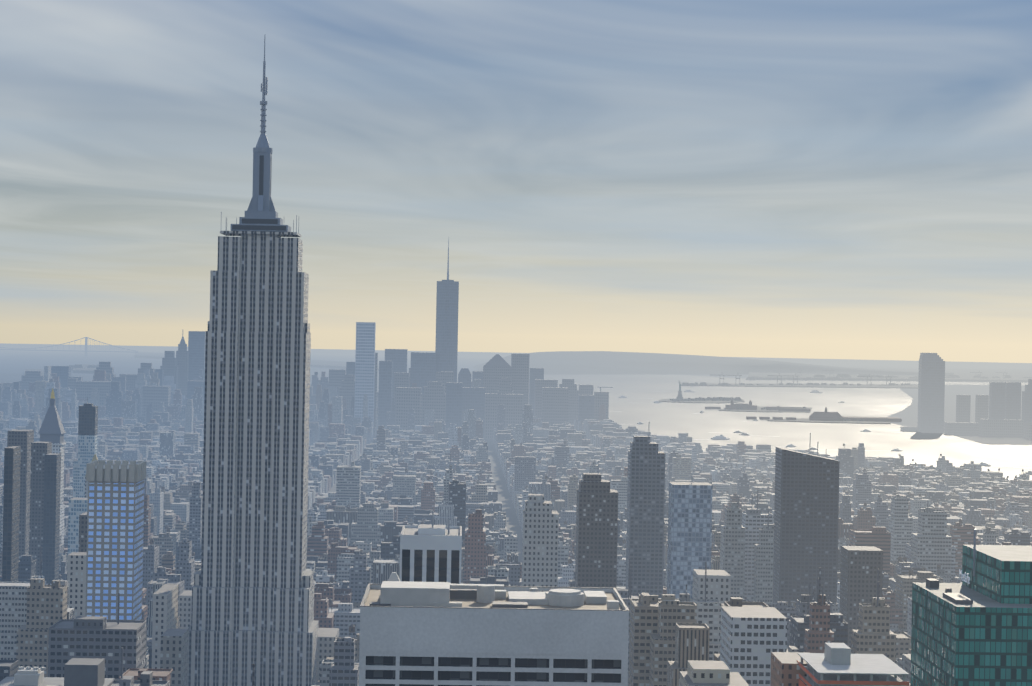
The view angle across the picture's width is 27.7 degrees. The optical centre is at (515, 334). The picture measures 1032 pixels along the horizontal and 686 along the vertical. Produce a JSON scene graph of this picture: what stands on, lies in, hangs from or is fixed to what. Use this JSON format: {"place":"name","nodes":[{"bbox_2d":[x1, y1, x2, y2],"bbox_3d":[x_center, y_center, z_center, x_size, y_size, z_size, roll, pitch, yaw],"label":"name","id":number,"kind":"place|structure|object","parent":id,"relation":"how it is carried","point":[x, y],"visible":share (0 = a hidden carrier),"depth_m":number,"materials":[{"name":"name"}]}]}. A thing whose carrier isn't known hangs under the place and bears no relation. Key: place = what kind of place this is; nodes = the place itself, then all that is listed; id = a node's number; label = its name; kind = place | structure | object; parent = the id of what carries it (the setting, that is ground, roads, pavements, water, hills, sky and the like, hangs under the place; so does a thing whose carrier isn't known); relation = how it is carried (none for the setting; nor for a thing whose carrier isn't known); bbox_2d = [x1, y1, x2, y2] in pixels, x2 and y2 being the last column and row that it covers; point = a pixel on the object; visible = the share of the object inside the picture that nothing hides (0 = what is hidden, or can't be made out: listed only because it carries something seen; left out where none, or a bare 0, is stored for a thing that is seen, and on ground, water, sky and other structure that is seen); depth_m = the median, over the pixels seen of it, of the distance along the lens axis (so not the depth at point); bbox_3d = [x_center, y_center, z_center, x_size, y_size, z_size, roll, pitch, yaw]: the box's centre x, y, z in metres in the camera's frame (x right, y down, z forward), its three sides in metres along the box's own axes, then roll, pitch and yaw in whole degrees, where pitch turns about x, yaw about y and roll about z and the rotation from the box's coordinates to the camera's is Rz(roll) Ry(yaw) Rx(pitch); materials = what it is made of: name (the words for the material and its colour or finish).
{"place":"outdoors","nodes":[
{"label":"outdoors","id":0,"kind":"place"},
{"bbox_2d":[134,352,378,370],"bbox_3d":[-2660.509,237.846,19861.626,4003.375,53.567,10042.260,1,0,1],"label":"shore","id":1,"kind":"structure","parent":0,"point":[313,363],"depth_m":18568.79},
{"bbox_2d":[365,589,622,685],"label":"white office","id":2,"kind":"structure","parent":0,"point":[374,595],"depth_m":584.87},
{"bbox_2d":[369,589,542,607],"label":"white office roof ducts","id":3,"kind":"object","parent":2,"relation":"on","point":[463,593],"visible":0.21,"depth_m":599.10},
{"bbox_2d":[360,584,628,610],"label":"white office coping","id":4,"kind":"object","parent":2,"relation":"on","point":[615,590],"visible":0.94,"depth_m":584.89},
{"bbox_2d":[380,572,618,609],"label":"rooftop equipment","id":5,"kind":"object","parent":2,"relation":"on","point":[395,591],"visible":0.96,"depth_m":602.16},
{"bbox_2d":[0,349,1031,479],"bbox_3d":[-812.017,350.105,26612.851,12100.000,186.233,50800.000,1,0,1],"label":"water","id":6,"kind":"structure","parent":0,"point":[637,405],"depth_m":8037.16,"materials":[{"name":"grey liquid"}]},
{"bbox_2d":[73,364,95,373],"bbox_3d":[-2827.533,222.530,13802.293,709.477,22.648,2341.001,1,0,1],"label":"building","id":7,"kind":"structure","parent":6,"relation":"on","point":[85,369],"depth_m":12912.34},
{"bbox_2d":[659,398,744,403],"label":"island","id":8,"kind":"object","parent":6,"relation":"on","point":[668,400],"visible":0.43,"depth_m":9089.06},
{"bbox_2d":[688,397,741,400],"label":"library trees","id":9,"kind":"object","parent":8,"relation":"on","point":[718,399],"visible":0.92,"depth_m":9306.05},
{"bbox_2d":[719,406,811,412],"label":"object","id":10,"kind":"object","parent":6,"relation":"on","point":[760,410],"visible":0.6,"depth_m":8040.88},
{"bbox_2d":[705,400,809,410],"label":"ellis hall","id":11,"kind":"structure","parent":10,"relation":"on","point":[749,406],"depth_m":8135.13,"materials":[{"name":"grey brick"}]},
{"bbox_2d":[618,395,990,465],"bbox_3d":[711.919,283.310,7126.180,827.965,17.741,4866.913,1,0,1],"label":"boats","id":12,"kind":"object","parent":6,"relation":"on","point":[718,437],"visible":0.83,"depth_m":5691.90,"materials":[{"name":"grey"}]},
{"bbox_2d":[617,391,1025,474],"bbox_3d":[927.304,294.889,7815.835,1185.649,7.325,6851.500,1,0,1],"label":"boats","id":13,"kind":"object","parent":6,"relation":"on","point":[778,436],"visible":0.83,"depth_m":5978.70,"materials":[{"name":"white"}]},
{"bbox_2d":[767,418,890,423],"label":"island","id":14,"kind":"structure","parent":6,"relation":"on","point":[806,420],"depth_m":7072.16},
{"bbox_2d":[746,407,901,421],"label":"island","id":15,"kind":"structure","parent":14,"relation":"on","point":[829,416],"depth_m":7170.49,"materials":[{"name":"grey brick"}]},
{"bbox_2d":[683,389,1031,474],"bbox_3d":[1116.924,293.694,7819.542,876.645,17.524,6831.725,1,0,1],"label":"boats","id":16,"kind":"object","parent":6,"relation":"on","point":[812,448],"visible":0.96,"depth_m":6135.22,"materials":[{"name":"grey"}]},
{"bbox_2d":[0,343,1031,562],"bbox_3d":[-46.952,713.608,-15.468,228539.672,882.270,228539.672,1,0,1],"label":"ground","id":17,"kind":"structure","parent":0,"point":[908,415],"depth_m":21319.13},
{"bbox_2d":[2,446,20,580],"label":"skyscraper","id":18,"kind":"structure","parent":17,"relation":"on","point":[11,512],"depth_m":1493.41,"materials":[{"name":"grey glass"}]},
{"bbox_2d":[7,429,33,558],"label":"skyscraper","id":19,"kind":"structure","parent":17,"relation":"on","point":[24,439],"depth_m":1946.27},
{"bbox_2d":[18,371,43,391],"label":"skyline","id":20,"kind":"structure","parent":17,"relation":"on","point":[28,377],"depth_m":6326.82},
{"bbox_2d":[29,442,51,574],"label":"skyscraper","id":21,"kind":"structure","parent":17,"relation":"on","point":[39,450],"depth_m":1895.23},
{"bbox_2d":[42,453,60,583],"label":"skyscraper","id":22,"kind":"structure","parent":17,"relation":"on","point":[51,516],"depth_m":1844.72,"materials":[{"name":"grey glass"}]},
{"bbox_2d":[0,677,114,685],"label":"building","id":23,"kind":"structure","parent":17,"relation":"on","point":[7,681],"depth_m":915.95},
{"bbox_2d":[14,666,60,685],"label":"rooftop equipment","id":24,"kind":"object","parent":23,"relation":"on","point":[34,676],"visible":1,"depth_m":906.86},
{"bbox_2d":[64,658,104,685],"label":"building","id":25,"kind":"structure","parent":23,"relation":"on","point":[84,671],"depth_m":896.52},
{"bbox_2d":[52,442,65,503],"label":"building","id":26,"kind":"structure","parent":17,"relation":"on","point":[57,448],"depth_m":2286.66,"materials":[{"name":"stone"}]},
{"bbox_2d":[38,398,65,442],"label":"tower roof","id":27,"kind":"structure","parent":26,"relation":"on","point":[52,430],"depth_m":2279.40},
{"bbox_2d":[51,366,70,387],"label":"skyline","id":28,"kind":"structure","parent":17,"relation":"on","point":[63,373],"depth_m":6321.34},
{"bbox_2d":[0,337,137,357],"bbox_3d":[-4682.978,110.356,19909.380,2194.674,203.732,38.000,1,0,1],"label":"bridge","id":29,"kind":"structure","parent":17,"relation":"on","point":[86,351],"depth_m":19882.68,"materials":[{"name":"grey metal"}]},
{"bbox_2d":[67,378,77,389],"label":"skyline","id":30,"kind":"structure","parent":17,"relation":"on","point":[71,383],"depth_m":6118.61},
{"bbox_2d":[67,552,86,617],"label":"building","id":31,"kind":"structure","parent":17,"relation":"on","point":[76,570],"depth_m":1290.87,"materials":[{"name":"concrete"}]},
{"bbox_2d":[68,497,87,554],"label":"building","id":32,"kind":"structure","parent":17,"relation":"on","point":[77,507],"depth_m":1743.37,"materials":[{"name":"grey glass"}]},
{"bbox_2d":[78,512,86,551],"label":"building","id":33,"kind":"structure","parent":17,"relation":"on","point":[82,532],"depth_m":1491.61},
{"bbox_2d":[73,435,97,497],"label":"building","id":34,"kind":"structure","parent":17,"relation":"on","point":[87,447],"depth_m":2296.34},
{"bbox_2d":[78,403,97,434],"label":"building","id":35,"kind":"structure","parent":34,"relation":"on","point":[88,420],"depth_m":2296.42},
{"bbox_2d":[75,381,111,405],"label":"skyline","id":36,"kind":"structure","parent":17,"relation":"on","point":[83,389],"depth_m":5815.01},
{"bbox_2d":[96,362,115,378],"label":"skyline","id":37,"kind":"structure","parent":17,"relation":"on","point":[107,367],"depth_m":6275.66},
{"bbox_2d":[85,479,143,619],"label":"building","id":38,"kind":"structure","parent":17,"relation":"on","point":[115,522],"depth_m":1089.42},
{"bbox_2d":[86,460,146,481],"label":"building crown","id":39,"kind":"object","parent":38,"relation":"on","point":[117,471],"visible":1,"depth_m":1088.65},
{"bbox_2d":[119,374,136,390],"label":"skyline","id":40,"kind":"structure","parent":17,"relation":"on","point":[130,380],"depth_m":6315.71},
{"bbox_2d":[136,363,154,379],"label":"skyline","id":41,"kind":"structure","parent":17,"relation":"on","point":[146,366],"depth_m":6322.86},
{"bbox_2d":[142,386,170,417],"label":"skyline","id":42,"kind":"structure","parent":17,"relation":"on","point":[155,396],"depth_m":5509.60},
{"bbox_2d":[155,369,163,385],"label":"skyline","id":43,"kind":"structure","parent":17,"relation":"on","point":[160,374],"depth_m":6212.86},
{"bbox_2d":[152,584,177,668],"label":"building","id":44,"kind":"structure","parent":17,"relation":"on","point":[165,607],"depth_m":1239.43,"materials":[{"name":"concrete"}]},
{"bbox_2d":[160,351,178,388],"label":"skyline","id":45,"kind":"structure","parent":17,"relation":"on","point":[169,366],"depth_m":6316.01},
{"bbox_2d":[160,628,187,685],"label":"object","id":46,"kind":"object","parent":17,"relation":"on","point":[174,651],"visible":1,"depth_m":1168.99,"materials":[{"name":"concrete"}]},
{"bbox_2d":[176,335,188,395],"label":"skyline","id":47,"kind":"structure","parent":17,"relation":"on","point":[182,354],"depth_m":6412.00},
{"bbox_2d":[179,590,191,628],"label":"building","id":48,"kind":"structure","parent":17,"relation":"on","point":[185,604],"depth_m":1469.94,"materials":[{"name":"concrete"}]},
{"bbox_2d":[187,381,204,402],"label":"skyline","id":49,"kind":"structure","parent":17,"relation":"on","point":[191,385],"depth_m":5606.51},
{"bbox_2d":[188,331,205,380],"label":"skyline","id":50,"kind":"structure","parent":17,"relation":"on","point":[196,343],"depth_m":6460.84},
{"bbox_2d":[187,231,318,685],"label":"deco tower","id":51,"kind":"structure","parent":17,"relation":"on","point":[252,595],"depth_m":1278.75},
{"bbox_2d":[231,134,290,231],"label":"deco mast","id":52,"kind":"object","parent":51,"relation":"on","point":[261,207],"depth_m":1293.95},
{"bbox_2d":[221,39,298,236],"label":"antenna","id":53,"kind":"object","parent":52,"relation":"on","point":[263,109],"visible":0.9,"depth_m":1298.40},
{"bbox_2d":[316,628,338,684],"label":"building","id":54,"kind":"structure","parent":17,"relation":"on","point":[326,637],"depth_m":1317.18,"materials":[{"name":"concrete"}]},
{"bbox_2d":[329,369,345,396],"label":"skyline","id":55,"kind":"structure","parent":17,"relation":"on","point":[336,376],"depth_m":6098.84},
{"bbox_2d":[339,375,354,413],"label":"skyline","id":56,"kind":"structure","parent":17,"relation":"on","point":[347,389],"depth_m":5697.32},
{"bbox_2d":[346,362,354,374],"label":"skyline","id":57,"kind":"structure","parent":17,"relation":"on","point":[350,368],"depth_m":5996.75},
{"bbox_2d":[354,322,375,425],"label":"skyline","id":58,"kind":"structure","parent":17,"relation":"on","point":[365,361],"depth_m":5495.52},
{"bbox_2d":[374,353,377,426],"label":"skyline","id":59,"kind":"structure","parent":17,"relation":"on","point":[375,384],"depth_m":5645.85},
{"bbox_2d":[378,361,391,428],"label":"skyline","id":60,"kind":"structure","parent":17,"relation":"on","point":[385,389],"depth_m":5594.31},
{"bbox_2d":[385,349,407,397],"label":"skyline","id":61,"kind":"structure","parent":17,"relation":"on","point":[397,358],"depth_m":6194.77},
{"bbox_2d":[393,373,409,401],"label":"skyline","id":62,"kind":"structure","parent":17,"relation":"on","point":[401,379],"depth_m":5693.38},
{"bbox_2d":[395,387,420,429],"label":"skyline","id":63,"kind":"structure","parent":17,"relation":"on","point":[407,399],"depth_m":5292.17},
{"bbox_2d":[410,352,435,392],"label":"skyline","id":64,"kind":"structure","parent":17,"relation":"on","point":[423,367],"depth_m":5842.11},
{"bbox_2d":[399,524,461,583],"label":"office building","id":65,"kind":"structure","parent":17,"relation":"on","point":[428,553],"depth_m":784.78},
{"bbox_2d":[421,381,445,424],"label":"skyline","id":66,"kind":"structure","parent":17,"relation":"on","point":[433,396],"depth_m":5491.27},
{"bbox_2d":[436,371,453,393],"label":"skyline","id":67,"kind":"structure","parent":17,"relation":"on","point":[444,377],"depth_m":5690.46},
{"bbox_2d":[435,280,458,382],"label":"skyscraper","id":68,"kind":"structure","parent":17,"relation":"on","point":[446,346],"depth_m":5864.19,"materials":[{"name":"blue"}]},
{"bbox_2d":[446,382,461,427],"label":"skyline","id":69,"kind":"structure","parent":17,"relation":"on","point":[453,403],"depth_m":5289.31},
{"bbox_2d":[458,368,470,386],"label":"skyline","id":70,"kind":"structure","parent":17,"relation":"on","point":[464,376],"depth_m":5989.53},
{"bbox_2d":[462,387,484,436],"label":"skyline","id":71,"kind":"structure","parent":17,"relation":"on","point":[473,397],"depth_m":5588.66},
{"bbox_2d":[472,371,482,387],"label":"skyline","id":72,"kind":"structure","parent":17,"relation":"on","point":[477,374],"depth_m":6188.40},
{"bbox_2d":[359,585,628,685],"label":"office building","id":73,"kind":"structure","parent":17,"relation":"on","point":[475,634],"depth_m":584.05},
{"bbox_2d":[483,354,510,393],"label":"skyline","id":74,"kind":"structure","parent":17,"relation":"on","point":[496,368],"depth_m":5986.96},
{"bbox_2d":[484,393,522,438],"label":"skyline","id":75,"kind":"structure","parent":17,"relation":"on","point":[513,405],"depth_m":5486.15},
{"bbox_2d":[497,378,513,393],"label":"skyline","id":76,"kind":"structure","parent":17,"relation":"on","point":[505,386],"depth_m":5590.17},
{"bbox_2d":[0,366,1031,685],"bbox_3d":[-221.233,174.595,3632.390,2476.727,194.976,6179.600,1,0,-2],"label":"city blocks","id":77,"kind":"structure","parent":17,"relation":"on","point":[918,522],"depth_m":2475.59,"materials":[{"name":"concrete"}]},
{"bbox_2d":[511,353,529,408],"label":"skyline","id":78,"kind":"structure","parent":17,"relation":"on","point":[520,373],"depth_m":6035.37},
{"bbox_2d":[529,368,543,415],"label":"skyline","id":79,"kind":"structure","parent":17,"relation":"on","point":[536,373],"depth_m":6283.84},
{"bbox_2d":[522,494,558,586],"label":"tower","id":80,"kind":"structure","parent":17,"relation":"on","point":[540,534],"depth_m":1433.73,"materials":[{"name":"concrete"}]},
{"bbox_2d":[541,387,567,425],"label":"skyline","id":81,"kind":"structure","parent":17,"relation":"on","point":[554,405],"depth_m":5682.77},
{"bbox_2d":[559,379,578,424],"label":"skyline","id":82,"kind":"structure","parent":17,"relation":"on","point":[573,391],"depth_m":6132.24},
{"bbox_2d":[578,395,593,420],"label":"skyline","id":83,"kind":"structure","parent":17,"relation":"on","point":[585,406],"depth_m":5880.49},
{"bbox_2d":[575,473,617,588],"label":"tower","id":84,"kind":"structure","parent":17,"relation":"on","point":[596,530],"depth_m":1482.70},
{"bbox_2d":[87,397,975,575],"bbox_3d":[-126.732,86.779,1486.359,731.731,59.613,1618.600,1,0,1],"label":"tower aerials","id":85,"kind":"object","parent":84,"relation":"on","point":[974,548],"visible":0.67,"depth_m":799.26,"materials":[{"name":"grey"}]},
{"bbox_2d":[594,392,608,420],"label":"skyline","id":86,"kind":"structure","parent":17,"relation":"on","point":[601,398],"depth_m":5879.36},
{"bbox_2d":[625,436,665,598],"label":"stepped tower","id":87,"kind":"structure","parent":17,"relation":"on","point":[645,510],"depth_m":1601.66,"materials":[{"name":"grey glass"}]},
{"bbox_2d":[667,482,712,598],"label":"silver tower","id":88,"kind":"structure","parent":17,"relation":"on","point":[689,526],"depth_m":1480.94,"materials":[{"name":"clear glass"}]},
{"bbox_2d":[692,569,730,603],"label":"apartment building","id":89,"kind":"structure","parent":17,"relation":"on","point":[718,584],"depth_m":1231.16,"materials":[{"name":"concrete"}]},
{"bbox_2d":[679,660,748,685],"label":"building","id":90,"kind":"structure","parent":17,"relation":"on","point":[707,673],"depth_m":752.03,"materials":[{"name":"concrete"}]},
{"bbox_2d":[720,606,786,685],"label":"apartment building","id":91,"kind":"structure","parent":17,"relation":"on","point":[752,639],"depth_m":981.12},
{"bbox_2d":[770,652,806,685],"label":"building","id":92,"kind":"structure","parent":17,"relation":"on","point":[786,669],"depth_m":784.98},
{"bbox_2d":[773,447,839,604],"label":"high-rise building","id":93,"kind":"structure","parent":17,"relation":"on","point":[806,509],"depth_m":1678.23,"materials":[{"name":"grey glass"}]},
{"bbox_2d":[797,643,908,685],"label":"building roof","id":94,"kind":"structure","parent":17,"relation":"on","point":[837,662],"depth_m":758.94,"materials":[{"name":"concrete"}]},
{"bbox_2d":[797,660,908,685],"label":"construction net","id":95,"kind":"object","parent":94,"relation":"on","point":[801,683],"visible":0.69,"depth_m":740.72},
{"bbox_2d":[839,546,882,647],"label":"building","id":96,"kind":"structure","parent":17,"relation":"on","point":[860,566],"depth_m":1477.84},
{"bbox_2d":[900,427,918,431],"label":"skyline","id":97,"kind":"structure","parent":17,"relation":"on","point":[909,429],"depth_m":6454.53},
{"bbox_2d":[918,353,944,432],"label":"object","id":98,"kind":"structure","parent":17,"relation":"on","point":[931,386],"depth_m":6433.19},
{"bbox_2d":[944,422,978,434],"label":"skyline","id":99,"kind":"structure","parent":17,"relation":"on","point":[961,428],"depth_m":6301.54},
{"bbox_2d":[956,395,970,421],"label":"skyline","id":100,"kind":"structure","parent":17,"relation":"on","point":[963,403],"depth_m":6550.10},
{"bbox_2d":[975,395,988,422],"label":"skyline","id":101,"kind":"structure","parent":17,"relation":"on","point":[981,406],"depth_m":6598.38},
{"bbox_2d":[979,419,1023,436],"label":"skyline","id":102,"kind":"structure","parent":17,"relation":"on","point":[1002,427],"depth_m":6248.76},
{"bbox_2d":[1005,382,1020,419],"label":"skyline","id":103,"kind":"structure","parent":17,"relation":"on","point":[1012,400],"depth_m":6496.45},
{"bbox_2d":[1021,379,1031,421],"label":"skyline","id":104,"kind":"structure","parent":17,"relation":"on","point":[1026,415],"depth_m":6345.02},
{"bbox_2d":[1024,422,1031,438],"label":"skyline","id":105,"kind":"structure","parent":17,"relation":"on","point":[1027,430],"depth_m":6144.96},
{"bbox_2d":[0,0,1031,362],"label":"sky","id":106,"kind":"structure","parent":0,"point":[807,179],"materials":[{"name":"blue"}]},
{"bbox_2d":[534,379,557,417],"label":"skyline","id":107,"kind":"structure","parent":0,"point":[540,384],"depth_m":6082.90},
{"bbox_2d":[579,384,593,394],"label":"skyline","id":108,"kind":"structure","parent":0,"point":[585,389],"depth_m":6180.33},
{"bbox_2d":[470,351,953,374],"bbox_3d":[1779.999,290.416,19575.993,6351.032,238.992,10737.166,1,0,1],"label":"hills","id":109,"kind":"structure","parent":0,"point":[590,363],"depth_m":17687.81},
{"bbox_2d":[681,383,917,388],"bbox_3d":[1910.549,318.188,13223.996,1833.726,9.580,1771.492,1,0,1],"label":"shoreline","id":110,"kind":"structure","parent":0,"point":[913,386],"depth_m":12825.05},
{"bbox_2d":[681,382,910,385],"bbox_3d":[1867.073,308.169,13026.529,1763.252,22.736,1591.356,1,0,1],"label":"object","id":111,"kind":"object","parent":110,"relation":"on","point":[694,384],"visible":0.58,"depth_m":12821.03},
{"bbox_2d":[748,369,1031,381],"bbox_3d":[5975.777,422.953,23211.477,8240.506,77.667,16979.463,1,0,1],"label":"shore","id":112,"kind":"structure","parent":0,"point":[1017,375],"depth_m":17019.06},
{"bbox_2d":[720,369,1006,385],"bbox_3d":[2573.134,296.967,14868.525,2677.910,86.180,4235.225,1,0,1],"label":"harbour cranes","id":113,"kind":"object","parent":112,"relation":"on","point":[832,370],"visible":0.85,"depth_m":13263.75},
{"bbox_2d":[745,374,1031,380],"bbox_3d":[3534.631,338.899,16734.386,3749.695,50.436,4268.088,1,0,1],"label":"shoreline","id":114,"kind":"structure","parent":112,"relation":"on","point":[841,376],"depth_m":15719.72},
{"bbox_2d":[910,544,1031,685],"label":"teal tower","id":115,"kind":"structure","parent":0,"point":[984,638],"depth_m":640.97,"materials":[{"name":"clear glass"}]},
{"bbox_2d":[926,578,972,603],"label":"rooftop equipment","id":116,"kind":"object","parent":115,"relation":"on","point":[955,598],"visible":1,"depth_m":651.13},
{"bbox_2d":[959,569,969,583],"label":"roof sign","id":117,"kind":"object","parent":115,"relation":"attached to","point":[967,579],"visible":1,"depth_m":652.53,"materials":[{"name":"white"}]},
{"bbox_2d":[989,382,1004,418],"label":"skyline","id":118,"kind":"structure","parent":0,"point":[996,400],"depth_m":6448.00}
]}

